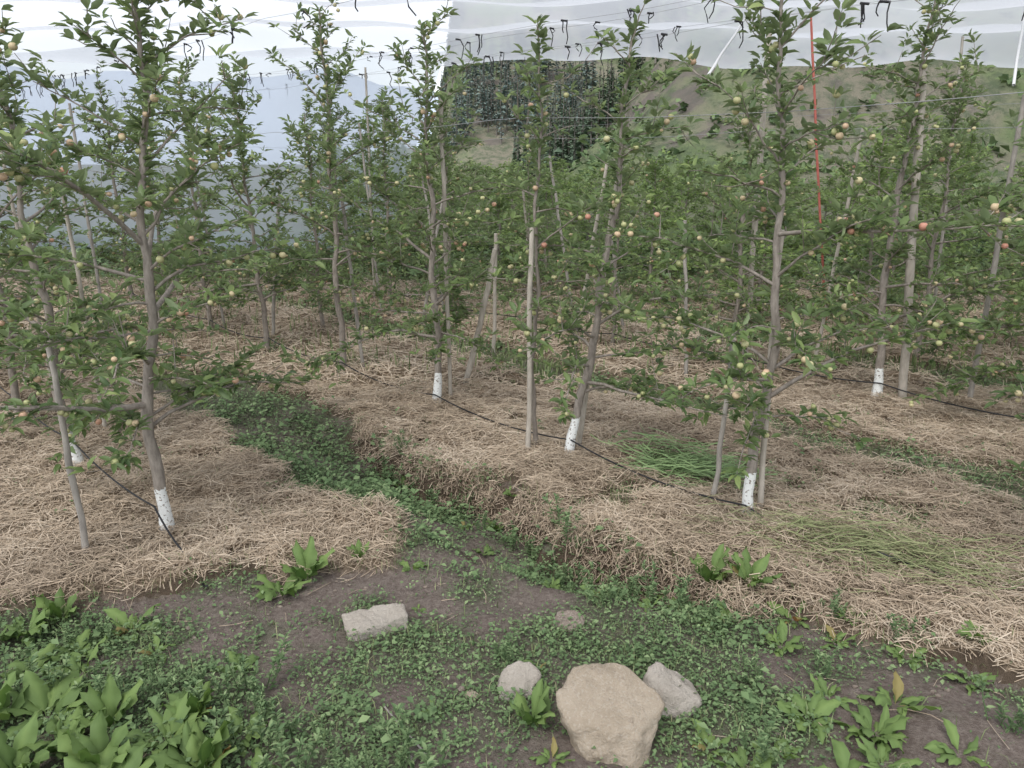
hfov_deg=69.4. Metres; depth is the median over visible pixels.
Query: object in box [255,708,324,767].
leafy weed
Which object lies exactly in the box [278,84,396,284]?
apple tree
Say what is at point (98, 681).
leafy weed
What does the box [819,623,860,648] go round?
dock plant
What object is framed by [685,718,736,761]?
dock plant
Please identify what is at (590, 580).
leafy weed
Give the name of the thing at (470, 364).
wooden stake
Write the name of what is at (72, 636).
leafy weed
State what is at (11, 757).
dock plant
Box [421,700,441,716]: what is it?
dock plant
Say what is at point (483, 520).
leafy weed
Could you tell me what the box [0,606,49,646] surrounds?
dock plant
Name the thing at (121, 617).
dock plant
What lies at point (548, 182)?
apple tree
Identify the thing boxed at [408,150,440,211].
apple tree
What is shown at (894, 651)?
dock plant
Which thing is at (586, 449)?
drip irrigation hose
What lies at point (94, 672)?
leafy weed
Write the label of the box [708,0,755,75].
net brace
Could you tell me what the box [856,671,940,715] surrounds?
dock plant
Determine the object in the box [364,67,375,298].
wooden stake
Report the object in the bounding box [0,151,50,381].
wooden stake
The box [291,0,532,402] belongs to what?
apple tree
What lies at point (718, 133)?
trellis wire
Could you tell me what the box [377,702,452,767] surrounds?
leafy weed
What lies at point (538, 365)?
grass
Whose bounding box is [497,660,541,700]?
rock
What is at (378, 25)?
hail net
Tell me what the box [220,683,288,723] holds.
leafy weed
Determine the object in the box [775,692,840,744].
dock plant
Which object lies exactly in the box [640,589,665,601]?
dock plant
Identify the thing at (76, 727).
dock plant
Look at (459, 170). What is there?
apple tree
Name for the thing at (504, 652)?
leafy weed
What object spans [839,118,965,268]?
apple tree
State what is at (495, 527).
dock plant
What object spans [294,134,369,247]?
apple tree
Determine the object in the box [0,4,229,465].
apple tree
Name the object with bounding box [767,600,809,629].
dock plant
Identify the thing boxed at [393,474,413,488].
dock plant
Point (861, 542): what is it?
cut grass pile
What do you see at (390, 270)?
apple tree
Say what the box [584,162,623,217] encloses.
apple tree
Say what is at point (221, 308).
wooden stake
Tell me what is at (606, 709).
rock
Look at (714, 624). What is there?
dock plant
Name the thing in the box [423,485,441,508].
leafy weed
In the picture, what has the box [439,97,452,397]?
wooden stake
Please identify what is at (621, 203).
apple tree
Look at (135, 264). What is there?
apple tree
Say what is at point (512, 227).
apple tree
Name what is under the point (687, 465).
cut grass pile
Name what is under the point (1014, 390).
apple tree
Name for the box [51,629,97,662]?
dock plant
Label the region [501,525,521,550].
leafy weed
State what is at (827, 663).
leafy weed
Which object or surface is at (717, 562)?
dock plant
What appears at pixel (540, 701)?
dock plant
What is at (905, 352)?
wooden post
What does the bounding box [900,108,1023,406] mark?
apple tree
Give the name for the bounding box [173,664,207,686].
leafy weed
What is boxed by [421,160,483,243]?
apple tree
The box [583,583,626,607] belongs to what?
leafy weed
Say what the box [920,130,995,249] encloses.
apple tree
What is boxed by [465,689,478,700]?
rock
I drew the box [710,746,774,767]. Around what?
dock plant
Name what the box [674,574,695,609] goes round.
leafy weed
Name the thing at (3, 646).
leafy weed
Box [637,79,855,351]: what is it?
apple tree
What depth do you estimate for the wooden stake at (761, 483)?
4.28 m
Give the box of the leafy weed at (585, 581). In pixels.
[580,565,594,590]
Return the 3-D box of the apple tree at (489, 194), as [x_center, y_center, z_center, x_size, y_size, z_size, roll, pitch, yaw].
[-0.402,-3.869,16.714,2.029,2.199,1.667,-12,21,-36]
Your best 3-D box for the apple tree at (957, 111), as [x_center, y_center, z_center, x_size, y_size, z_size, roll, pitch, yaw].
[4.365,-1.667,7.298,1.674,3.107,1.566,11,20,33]
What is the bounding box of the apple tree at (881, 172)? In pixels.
[769,125,976,343]
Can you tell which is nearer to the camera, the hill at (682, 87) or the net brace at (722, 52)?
the net brace at (722, 52)
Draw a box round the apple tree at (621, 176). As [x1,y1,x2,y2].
[493,0,754,455]
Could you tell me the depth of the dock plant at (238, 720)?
2.75 m
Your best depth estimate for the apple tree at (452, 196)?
21.26 m
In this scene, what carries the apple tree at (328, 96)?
on the ground at (922, 729)
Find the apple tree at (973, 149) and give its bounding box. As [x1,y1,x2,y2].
[939,144,996,233]
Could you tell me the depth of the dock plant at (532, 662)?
3.13 m
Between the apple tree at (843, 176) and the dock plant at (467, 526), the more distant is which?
the apple tree at (843, 176)
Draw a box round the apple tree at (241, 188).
[121,51,342,349]
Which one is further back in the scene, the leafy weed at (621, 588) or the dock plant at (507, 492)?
the dock plant at (507, 492)
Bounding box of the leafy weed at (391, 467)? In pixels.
[370,456,403,486]
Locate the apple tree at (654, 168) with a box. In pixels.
[587,149,722,311]
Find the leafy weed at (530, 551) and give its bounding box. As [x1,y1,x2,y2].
[524,537,538,561]
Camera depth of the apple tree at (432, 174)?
30.20 m
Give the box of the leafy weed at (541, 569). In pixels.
[523,555,565,576]
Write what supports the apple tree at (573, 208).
on the ground at (922, 729)
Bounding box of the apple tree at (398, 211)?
[391,174,420,237]
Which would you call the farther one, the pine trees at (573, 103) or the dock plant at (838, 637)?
the pine trees at (573, 103)
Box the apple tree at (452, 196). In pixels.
[416,172,479,228]
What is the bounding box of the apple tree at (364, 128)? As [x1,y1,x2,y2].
[337,110,411,247]
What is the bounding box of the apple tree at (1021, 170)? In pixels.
[952,163,1023,320]
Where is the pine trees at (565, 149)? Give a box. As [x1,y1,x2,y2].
[511,57,658,175]
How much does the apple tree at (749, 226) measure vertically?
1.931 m
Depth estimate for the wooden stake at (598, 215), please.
8.36 m
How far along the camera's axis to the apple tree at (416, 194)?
22.88 m
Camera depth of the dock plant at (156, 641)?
3.23 m
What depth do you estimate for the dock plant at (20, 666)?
3.11 m
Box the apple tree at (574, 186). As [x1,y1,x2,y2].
[552,172,607,230]
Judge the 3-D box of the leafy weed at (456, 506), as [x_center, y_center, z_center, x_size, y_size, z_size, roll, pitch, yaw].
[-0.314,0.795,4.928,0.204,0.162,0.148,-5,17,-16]
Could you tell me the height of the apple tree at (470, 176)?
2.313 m
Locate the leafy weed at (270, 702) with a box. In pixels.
[246,676,276,714]
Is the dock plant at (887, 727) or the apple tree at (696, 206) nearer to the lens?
the dock plant at (887, 727)
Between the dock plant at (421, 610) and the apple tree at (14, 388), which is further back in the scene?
the apple tree at (14, 388)
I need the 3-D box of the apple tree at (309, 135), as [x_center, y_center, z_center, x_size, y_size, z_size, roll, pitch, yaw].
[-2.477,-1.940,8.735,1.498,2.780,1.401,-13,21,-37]
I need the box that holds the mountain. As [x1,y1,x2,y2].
[416,91,437,147]
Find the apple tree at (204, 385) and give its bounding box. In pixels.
[0,0,325,533]
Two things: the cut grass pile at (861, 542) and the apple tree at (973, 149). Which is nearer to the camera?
the cut grass pile at (861, 542)
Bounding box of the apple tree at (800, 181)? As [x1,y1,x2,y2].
[777,165,816,224]
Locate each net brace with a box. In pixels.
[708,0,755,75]
[1012,11,1023,85]
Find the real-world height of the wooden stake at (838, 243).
2.403 m
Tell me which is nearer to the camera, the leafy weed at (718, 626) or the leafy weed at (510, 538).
the leafy weed at (718, 626)
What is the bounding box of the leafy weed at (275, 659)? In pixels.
[220,632,293,703]
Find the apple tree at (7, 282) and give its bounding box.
[0,191,34,299]
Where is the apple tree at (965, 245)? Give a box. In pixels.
[897,117,997,265]
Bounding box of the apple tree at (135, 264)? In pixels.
[93,80,223,311]
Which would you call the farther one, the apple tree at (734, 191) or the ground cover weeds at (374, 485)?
the apple tree at (734, 191)
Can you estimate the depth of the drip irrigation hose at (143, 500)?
4.32 m
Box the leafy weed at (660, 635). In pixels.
[654,622,667,642]
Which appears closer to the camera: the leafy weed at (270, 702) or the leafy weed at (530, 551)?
the leafy weed at (270, 702)
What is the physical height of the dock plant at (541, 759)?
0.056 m
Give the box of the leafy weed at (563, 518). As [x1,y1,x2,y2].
[545,493,582,540]
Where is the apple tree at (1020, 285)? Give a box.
[958,181,1023,355]
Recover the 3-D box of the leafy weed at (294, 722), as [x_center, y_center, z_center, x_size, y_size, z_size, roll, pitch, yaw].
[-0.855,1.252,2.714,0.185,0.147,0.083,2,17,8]
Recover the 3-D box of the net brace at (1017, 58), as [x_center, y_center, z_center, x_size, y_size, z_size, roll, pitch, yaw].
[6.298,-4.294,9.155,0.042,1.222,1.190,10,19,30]
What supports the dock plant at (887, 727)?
on the ground at (922, 729)
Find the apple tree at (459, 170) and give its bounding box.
[391,94,521,306]
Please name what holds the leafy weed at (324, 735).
on the ground at (922, 729)
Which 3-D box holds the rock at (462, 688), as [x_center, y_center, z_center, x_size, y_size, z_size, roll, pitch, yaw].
[-0.201,1.226,2.973,0.031,0.022,0.029,-10,19,-29]
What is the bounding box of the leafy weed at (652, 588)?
[641,559,670,604]
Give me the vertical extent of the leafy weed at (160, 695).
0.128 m
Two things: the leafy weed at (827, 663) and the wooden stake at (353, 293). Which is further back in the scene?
the wooden stake at (353, 293)
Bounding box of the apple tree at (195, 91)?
[111,52,262,330]
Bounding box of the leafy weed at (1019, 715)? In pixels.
[976,674,1023,734]
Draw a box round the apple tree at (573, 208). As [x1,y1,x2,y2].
[474,14,615,444]
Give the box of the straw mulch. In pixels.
[0,274,1023,767]
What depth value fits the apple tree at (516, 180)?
30.71 m
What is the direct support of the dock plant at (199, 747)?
on the ground at (922, 729)
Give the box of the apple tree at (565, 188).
[552,170,594,221]
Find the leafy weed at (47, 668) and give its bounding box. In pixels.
[11,644,72,692]
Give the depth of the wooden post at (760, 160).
7.24 m
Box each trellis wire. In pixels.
[21,0,416,102]
[62,92,1023,145]
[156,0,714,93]
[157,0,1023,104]
[170,127,1013,149]
[320,1,942,85]
[414,103,1018,132]
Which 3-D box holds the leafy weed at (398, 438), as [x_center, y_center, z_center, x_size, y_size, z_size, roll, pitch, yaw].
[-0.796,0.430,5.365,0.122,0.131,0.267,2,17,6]
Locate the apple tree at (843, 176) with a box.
[803,162,868,227]
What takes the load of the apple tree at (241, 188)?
on the ground at (922, 729)
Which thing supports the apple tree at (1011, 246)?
on the ground at (922, 729)
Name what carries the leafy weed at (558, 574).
on the ground at (922, 729)
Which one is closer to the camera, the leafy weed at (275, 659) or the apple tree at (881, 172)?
the leafy weed at (275, 659)
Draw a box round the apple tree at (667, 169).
[639,165,693,216]
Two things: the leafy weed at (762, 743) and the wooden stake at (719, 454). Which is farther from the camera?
the wooden stake at (719, 454)
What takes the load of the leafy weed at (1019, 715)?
on the ground at (922, 729)
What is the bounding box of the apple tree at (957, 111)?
[836,47,1023,356]
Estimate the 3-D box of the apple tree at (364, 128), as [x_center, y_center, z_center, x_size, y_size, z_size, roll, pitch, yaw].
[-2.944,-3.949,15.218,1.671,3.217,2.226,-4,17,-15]
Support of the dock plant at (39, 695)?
on the ground at (922, 729)
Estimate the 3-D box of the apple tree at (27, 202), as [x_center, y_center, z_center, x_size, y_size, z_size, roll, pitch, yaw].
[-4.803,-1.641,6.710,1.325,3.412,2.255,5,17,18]
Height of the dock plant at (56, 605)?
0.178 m
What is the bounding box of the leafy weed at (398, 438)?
[394,432,412,452]
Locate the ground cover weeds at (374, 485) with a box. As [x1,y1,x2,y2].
[0,223,1023,767]
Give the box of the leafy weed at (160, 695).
[117,671,176,707]
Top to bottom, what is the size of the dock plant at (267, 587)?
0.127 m
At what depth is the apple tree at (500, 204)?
12.74 m
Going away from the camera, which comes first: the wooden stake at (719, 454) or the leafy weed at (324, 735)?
the leafy weed at (324, 735)
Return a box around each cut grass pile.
[590,423,790,496]
[655,493,1023,611]
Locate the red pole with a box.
[810,18,826,330]
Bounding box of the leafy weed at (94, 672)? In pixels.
[68,659,118,689]
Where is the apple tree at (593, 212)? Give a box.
[548,170,623,244]
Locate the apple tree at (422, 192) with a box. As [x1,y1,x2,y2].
[373,124,478,268]
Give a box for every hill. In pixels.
[406,57,1023,201]
[412,58,625,170]
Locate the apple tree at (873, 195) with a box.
[851,145,930,233]
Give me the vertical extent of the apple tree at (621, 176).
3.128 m
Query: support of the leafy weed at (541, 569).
on the ground at (922, 729)
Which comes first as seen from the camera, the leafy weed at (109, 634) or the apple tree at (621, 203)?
the leafy weed at (109, 634)
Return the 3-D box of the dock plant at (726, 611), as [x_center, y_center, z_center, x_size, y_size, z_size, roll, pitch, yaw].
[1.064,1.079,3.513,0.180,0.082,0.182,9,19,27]
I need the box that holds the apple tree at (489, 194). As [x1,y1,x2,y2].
[452,163,522,252]
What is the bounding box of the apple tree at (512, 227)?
[475,143,573,322]
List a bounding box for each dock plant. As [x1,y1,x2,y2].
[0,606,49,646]
[0,643,55,679]
[0,668,93,739]
[0,671,29,722]
[0,711,56,767]
[17,705,106,758]
[34,587,78,623]
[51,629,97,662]
[53,634,111,686]
[54,709,131,767]
[64,739,158,767]
[74,674,143,726]
[101,603,161,642]
[125,692,211,761]
[138,634,175,662]
[150,719,236,767]
[161,678,213,720]
[208,706,268,757]
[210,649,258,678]
[251,746,276,767]
[252,573,311,602]
[278,536,334,580]
[346,539,369,557]
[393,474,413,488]
[399,560,427,571]
[412,604,425,612]
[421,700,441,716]
[460,521,476,528]
[473,544,493,554]
[484,520,506,531]
[502,486,519,496]
[508,679,554,725]
[524,659,545,674]
[529,736,574,767]
[541,577,560,589]
[579,584,600,598]
[580,574,601,589]
[637,596,661,612]
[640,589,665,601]
[667,597,696,607]
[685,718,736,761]
[688,543,732,583]
[700,611,733,635]
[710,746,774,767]
[717,601,746,621]
[728,546,781,587]
[752,738,803,763]
[754,619,804,656]
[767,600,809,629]
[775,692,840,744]
[807,673,858,711]
[814,738,863,767]
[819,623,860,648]
[827,703,912,760]
[833,606,869,625]
[855,735,923,767]
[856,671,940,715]
[885,643,927,670]
[924,717,991,767]
[941,668,998,695]
[956,619,997,644]
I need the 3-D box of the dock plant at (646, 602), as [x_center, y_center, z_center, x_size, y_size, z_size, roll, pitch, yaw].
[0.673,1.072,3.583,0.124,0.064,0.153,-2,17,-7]
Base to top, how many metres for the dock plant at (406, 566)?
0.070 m
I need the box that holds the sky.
[434,66,443,91]
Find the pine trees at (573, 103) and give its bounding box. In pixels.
[438,57,625,156]
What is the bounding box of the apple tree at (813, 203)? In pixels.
[716,149,833,281]
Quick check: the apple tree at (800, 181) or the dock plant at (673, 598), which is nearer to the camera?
the dock plant at (673, 598)
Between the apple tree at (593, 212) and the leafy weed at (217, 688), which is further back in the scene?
the apple tree at (593, 212)
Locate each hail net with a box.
[0,0,1023,68]
[0,56,440,252]
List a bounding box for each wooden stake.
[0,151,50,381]
[45,346,89,553]
[58,148,106,429]
[68,103,105,325]
[178,81,224,328]
[271,186,280,337]
[340,197,364,368]
[358,123,382,313]
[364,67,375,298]
[419,164,443,306]
[423,199,442,314]
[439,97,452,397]
[463,248,497,383]
[492,233,496,355]
[522,191,533,322]
[525,227,533,452]
[548,156,572,306]
[575,163,607,334]
[576,105,631,447]
[608,209,623,327]
[683,220,688,375]
[710,333,736,498]
[757,229,784,510]
[811,128,863,373]
[930,36,963,330]
[967,94,1023,399]
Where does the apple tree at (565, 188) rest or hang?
on the ground at (922, 729)
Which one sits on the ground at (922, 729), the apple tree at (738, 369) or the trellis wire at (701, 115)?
the apple tree at (738, 369)
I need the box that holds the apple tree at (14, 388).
[0,109,140,421]
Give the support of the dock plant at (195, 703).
on the ground at (922, 729)
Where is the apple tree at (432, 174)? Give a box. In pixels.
[414,145,452,206]
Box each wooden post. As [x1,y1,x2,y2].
[742,33,771,360]
[898,63,926,400]
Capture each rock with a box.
[341,603,407,640]
[458,686,465,691]
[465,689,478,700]
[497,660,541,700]
[551,610,585,631]
[556,663,664,767]
[643,662,701,718]
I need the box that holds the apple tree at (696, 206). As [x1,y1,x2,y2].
[639,154,730,278]
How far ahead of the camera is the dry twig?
2.80 m
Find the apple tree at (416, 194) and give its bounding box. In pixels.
[394,160,423,224]
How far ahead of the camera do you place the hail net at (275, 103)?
16.36 m
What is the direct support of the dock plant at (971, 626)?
on the ground at (922, 729)
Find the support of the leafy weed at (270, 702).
on the ground at (922, 729)
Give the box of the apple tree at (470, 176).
[460,159,488,214]
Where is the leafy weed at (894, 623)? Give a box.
[885,613,930,642]
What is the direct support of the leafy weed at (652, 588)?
on the ground at (922, 729)
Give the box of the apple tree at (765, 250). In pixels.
[676,174,824,320]
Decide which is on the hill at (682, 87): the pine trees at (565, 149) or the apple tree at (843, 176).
the pine trees at (565, 149)
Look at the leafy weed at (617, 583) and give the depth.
3.88 m
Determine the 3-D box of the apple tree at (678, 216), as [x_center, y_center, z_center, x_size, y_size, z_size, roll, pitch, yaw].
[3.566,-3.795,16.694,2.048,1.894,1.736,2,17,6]
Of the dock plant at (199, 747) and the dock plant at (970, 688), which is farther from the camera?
the dock plant at (970, 688)
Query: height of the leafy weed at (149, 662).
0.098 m
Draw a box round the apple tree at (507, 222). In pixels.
[476,169,524,225]
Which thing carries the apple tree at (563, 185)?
on the ground at (922, 729)
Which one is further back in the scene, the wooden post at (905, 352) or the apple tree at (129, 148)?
the apple tree at (129, 148)
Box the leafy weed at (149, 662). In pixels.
[139,647,163,678]
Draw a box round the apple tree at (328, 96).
[245,0,428,373]
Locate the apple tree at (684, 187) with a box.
[662,161,706,229]
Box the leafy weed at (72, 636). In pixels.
[61,612,86,643]
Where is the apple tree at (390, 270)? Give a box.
[321,86,442,302]
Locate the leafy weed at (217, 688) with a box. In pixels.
[182,665,244,712]
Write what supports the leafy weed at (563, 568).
on the ground at (922, 729)
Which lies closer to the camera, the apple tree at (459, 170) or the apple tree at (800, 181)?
the apple tree at (459, 170)
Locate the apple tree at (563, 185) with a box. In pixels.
[519,155,604,261]
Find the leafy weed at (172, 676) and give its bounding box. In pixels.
[147,671,191,691]
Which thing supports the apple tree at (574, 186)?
on the ground at (922, 729)
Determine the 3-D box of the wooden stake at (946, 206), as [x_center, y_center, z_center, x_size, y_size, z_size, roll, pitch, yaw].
[4.910,-2.078,8.370,0.217,3.403,0.042,3,17,11]
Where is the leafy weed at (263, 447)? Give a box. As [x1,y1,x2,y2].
[253,442,269,454]
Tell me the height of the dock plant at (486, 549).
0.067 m
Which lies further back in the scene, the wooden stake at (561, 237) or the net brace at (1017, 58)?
the wooden stake at (561, 237)
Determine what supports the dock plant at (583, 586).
on the ground at (922, 729)
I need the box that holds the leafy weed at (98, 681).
[70,646,122,697]
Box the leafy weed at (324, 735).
[309,714,333,748]
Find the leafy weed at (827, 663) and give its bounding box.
[802,646,839,681]
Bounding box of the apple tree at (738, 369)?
[593,0,1023,513]
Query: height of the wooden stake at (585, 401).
2.455 m
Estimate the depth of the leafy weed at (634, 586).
3.79 m
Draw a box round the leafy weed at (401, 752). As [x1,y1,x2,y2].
[361,730,414,767]
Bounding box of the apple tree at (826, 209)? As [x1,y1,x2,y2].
[773,173,866,249]
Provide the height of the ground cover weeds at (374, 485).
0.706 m
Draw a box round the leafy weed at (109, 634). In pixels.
[93,616,112,646]
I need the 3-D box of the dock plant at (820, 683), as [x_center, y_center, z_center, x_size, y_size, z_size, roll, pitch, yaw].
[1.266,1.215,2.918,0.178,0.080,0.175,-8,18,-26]
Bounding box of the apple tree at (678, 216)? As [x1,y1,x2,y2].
[633,172,713,249]
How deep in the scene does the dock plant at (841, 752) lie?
2.60 m
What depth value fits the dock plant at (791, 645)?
3.28 m
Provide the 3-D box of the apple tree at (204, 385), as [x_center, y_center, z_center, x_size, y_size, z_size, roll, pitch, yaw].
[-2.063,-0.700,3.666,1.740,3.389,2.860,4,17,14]
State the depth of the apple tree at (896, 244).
5.79 m
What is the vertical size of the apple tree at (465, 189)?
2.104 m
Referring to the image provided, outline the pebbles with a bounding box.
[40,576,1002,767]
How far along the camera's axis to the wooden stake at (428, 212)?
9.78 m
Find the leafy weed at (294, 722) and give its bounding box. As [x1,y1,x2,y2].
[255,701,301,738]
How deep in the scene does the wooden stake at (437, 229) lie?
9.35 m
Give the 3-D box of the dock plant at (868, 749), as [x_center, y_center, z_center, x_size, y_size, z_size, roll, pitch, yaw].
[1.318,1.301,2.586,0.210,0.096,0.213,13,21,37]
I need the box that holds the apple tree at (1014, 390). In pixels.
[984,296,1023,472]
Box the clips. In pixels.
[238,0,710,92]
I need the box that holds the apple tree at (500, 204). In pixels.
[450,163,568,277]
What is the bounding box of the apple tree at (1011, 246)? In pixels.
[978,204,1023,337]
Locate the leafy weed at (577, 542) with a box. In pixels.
[569,535,584,547]
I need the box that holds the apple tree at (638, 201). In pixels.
[620,165,665,229]
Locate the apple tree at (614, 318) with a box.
[547,131,661,347]
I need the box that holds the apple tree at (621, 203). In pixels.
[597,173,649,219]
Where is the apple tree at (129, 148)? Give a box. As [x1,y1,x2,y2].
[53,60,198,301]
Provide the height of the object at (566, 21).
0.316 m
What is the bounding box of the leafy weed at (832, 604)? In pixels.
[818,588,847,621]
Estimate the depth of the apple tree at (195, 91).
8.59 m
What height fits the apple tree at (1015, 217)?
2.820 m
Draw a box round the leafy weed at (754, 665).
[741,646,765,683]
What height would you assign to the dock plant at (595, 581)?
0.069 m
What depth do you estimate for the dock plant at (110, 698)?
2.77 m
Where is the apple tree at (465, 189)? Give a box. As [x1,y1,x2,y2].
[437,167,483,222]
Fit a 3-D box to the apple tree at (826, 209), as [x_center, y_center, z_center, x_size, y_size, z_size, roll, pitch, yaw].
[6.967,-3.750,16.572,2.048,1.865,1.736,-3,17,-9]
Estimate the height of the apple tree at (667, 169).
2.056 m
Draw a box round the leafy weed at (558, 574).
[548,561,593,588]
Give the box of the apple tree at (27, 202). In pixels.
[0,108,88,316]
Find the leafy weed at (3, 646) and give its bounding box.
[0,643,9,687]
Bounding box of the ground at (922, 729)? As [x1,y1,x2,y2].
[0,177,1023,767]
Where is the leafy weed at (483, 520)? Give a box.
[463,510,500,531]
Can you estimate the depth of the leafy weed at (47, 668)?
2.91 m
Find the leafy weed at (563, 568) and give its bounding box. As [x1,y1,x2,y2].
[554,566,565,589]
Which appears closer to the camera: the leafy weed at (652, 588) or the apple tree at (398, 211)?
the leafy weed at (652, 588)
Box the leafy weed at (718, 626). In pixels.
[709,613,733,633]
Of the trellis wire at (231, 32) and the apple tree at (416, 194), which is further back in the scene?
the apple tree at (416, 194)
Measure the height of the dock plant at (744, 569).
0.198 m
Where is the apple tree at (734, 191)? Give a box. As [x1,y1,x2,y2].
[692,168,741,222]
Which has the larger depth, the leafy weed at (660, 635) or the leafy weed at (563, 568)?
the leafy weed at (563, 568)
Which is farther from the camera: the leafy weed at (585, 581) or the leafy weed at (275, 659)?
the leafy weed at (585, 581)
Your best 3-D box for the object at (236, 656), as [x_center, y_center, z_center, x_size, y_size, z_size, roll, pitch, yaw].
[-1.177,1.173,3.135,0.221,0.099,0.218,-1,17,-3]
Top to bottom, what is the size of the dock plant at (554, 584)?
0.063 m
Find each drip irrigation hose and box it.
[0,386,207,587]
[132,293,1023,592]
[390,291,1022,418]
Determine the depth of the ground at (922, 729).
3.59 m
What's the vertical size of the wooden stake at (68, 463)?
1.253 m
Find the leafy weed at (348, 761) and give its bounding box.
[322,735,364,767]
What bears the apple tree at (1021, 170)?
on the ground at (922, 729)
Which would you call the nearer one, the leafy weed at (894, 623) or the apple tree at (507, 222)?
the leafy weed at (894, 623)
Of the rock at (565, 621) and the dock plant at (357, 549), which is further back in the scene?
the dock plant at (357, 549)
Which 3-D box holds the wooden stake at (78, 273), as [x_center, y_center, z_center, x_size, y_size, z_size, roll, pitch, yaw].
[-3.115,-0.561,5.380,0.074,2.202,0.040,12,20,34]
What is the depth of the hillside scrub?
52.93 m
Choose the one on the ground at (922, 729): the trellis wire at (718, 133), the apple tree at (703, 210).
the apple tree at (703, 210)
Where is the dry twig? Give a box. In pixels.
[384,706,433,767]
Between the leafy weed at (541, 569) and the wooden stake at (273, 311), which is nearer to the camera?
the leafy weed at (541, 569)
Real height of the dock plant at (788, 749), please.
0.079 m
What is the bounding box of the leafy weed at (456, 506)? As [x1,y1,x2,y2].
[449,493,478,512]
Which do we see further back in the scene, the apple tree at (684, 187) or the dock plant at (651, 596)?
the apple tree at (684, 187)
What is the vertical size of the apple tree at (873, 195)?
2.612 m
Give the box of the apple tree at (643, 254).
[561,163,656,272]
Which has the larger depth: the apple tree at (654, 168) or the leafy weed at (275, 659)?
the apple tree at (654, 168)
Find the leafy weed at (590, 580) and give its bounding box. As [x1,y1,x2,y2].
[569,573,609,593]
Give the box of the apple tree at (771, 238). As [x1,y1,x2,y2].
[722,165,817,265]
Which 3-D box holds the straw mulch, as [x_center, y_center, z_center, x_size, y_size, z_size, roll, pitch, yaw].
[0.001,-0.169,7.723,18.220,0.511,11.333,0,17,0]
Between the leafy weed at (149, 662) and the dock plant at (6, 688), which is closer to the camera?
the dock plant at (6, 688)
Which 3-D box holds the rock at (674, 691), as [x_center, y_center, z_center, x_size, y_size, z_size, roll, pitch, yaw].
[0.632,1.203,2.916,0.237,0.190,0.180,0,17,0]
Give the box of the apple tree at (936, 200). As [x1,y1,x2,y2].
[837,98,981,296]
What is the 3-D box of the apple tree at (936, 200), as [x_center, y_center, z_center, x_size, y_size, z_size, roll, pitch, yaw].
[5.714,-2.514,10.484,1.989,2.964,1.978,4,17,12]
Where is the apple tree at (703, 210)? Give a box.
[676,162,744,246]
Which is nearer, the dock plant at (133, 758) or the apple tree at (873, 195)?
the dock plant at (133, 758)
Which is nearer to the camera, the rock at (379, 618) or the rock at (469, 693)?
the rock at (469, 693)
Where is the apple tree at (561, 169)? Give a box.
[533,161,576,202]
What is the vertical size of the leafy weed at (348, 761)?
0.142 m
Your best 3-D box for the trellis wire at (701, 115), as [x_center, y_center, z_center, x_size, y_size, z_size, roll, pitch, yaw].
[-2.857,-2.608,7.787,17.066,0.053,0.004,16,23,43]
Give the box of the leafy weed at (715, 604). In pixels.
[701,593,722,622]
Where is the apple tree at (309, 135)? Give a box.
[244,94,361,329]
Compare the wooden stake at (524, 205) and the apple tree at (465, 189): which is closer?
the wooden stake at (524, 205)
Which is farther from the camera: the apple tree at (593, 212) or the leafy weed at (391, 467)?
the apple tree at (593, 212)
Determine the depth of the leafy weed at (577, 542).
4.15 m
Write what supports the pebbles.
on the ground at (922, 729)
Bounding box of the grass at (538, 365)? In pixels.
[0,247,1023,767]
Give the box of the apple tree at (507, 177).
[485,158,532,232]
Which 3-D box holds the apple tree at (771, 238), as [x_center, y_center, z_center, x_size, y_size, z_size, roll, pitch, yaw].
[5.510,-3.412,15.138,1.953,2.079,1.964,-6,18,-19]
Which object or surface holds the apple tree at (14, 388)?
on the ground at (922, 729)
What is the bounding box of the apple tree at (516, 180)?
[501,164,526,207]
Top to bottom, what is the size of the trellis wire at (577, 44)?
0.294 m
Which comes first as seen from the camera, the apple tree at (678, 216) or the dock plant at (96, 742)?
the dock plant at (96, 742)
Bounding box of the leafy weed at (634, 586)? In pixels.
[626,574,642,601]
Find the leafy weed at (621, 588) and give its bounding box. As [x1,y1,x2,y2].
[608,575,636,598]
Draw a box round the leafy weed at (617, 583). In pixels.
[611,574,644,600]
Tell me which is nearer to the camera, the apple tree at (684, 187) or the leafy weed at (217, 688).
the leafy weed at (217, 688)
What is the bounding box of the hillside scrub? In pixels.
[508,57,1023,196]
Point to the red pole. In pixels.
(815, 121)
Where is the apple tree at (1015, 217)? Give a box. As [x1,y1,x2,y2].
[966,172,1023,278]
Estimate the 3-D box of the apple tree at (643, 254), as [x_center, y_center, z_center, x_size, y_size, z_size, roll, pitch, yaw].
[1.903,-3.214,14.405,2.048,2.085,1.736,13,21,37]
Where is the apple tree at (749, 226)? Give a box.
[723,174,794,230]
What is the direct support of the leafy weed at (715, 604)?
on the ground at (922, 729)
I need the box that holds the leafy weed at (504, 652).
[492,627,517,664]
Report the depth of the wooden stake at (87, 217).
8.04 m
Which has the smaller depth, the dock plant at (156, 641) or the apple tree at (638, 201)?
the dock plant at (156, 641)
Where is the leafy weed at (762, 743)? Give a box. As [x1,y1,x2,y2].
[737,706,785,767]
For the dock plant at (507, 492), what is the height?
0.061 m
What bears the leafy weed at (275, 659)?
on the ground at (922, 729)
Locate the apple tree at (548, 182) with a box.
[497,168,595,294]
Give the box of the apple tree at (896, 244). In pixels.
[790,0,1023,395]
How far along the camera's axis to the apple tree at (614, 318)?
8.12 m
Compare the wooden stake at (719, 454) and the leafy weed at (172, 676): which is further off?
the wooden stake at (719, 454)
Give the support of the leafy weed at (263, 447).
on the ground at (922, 729)

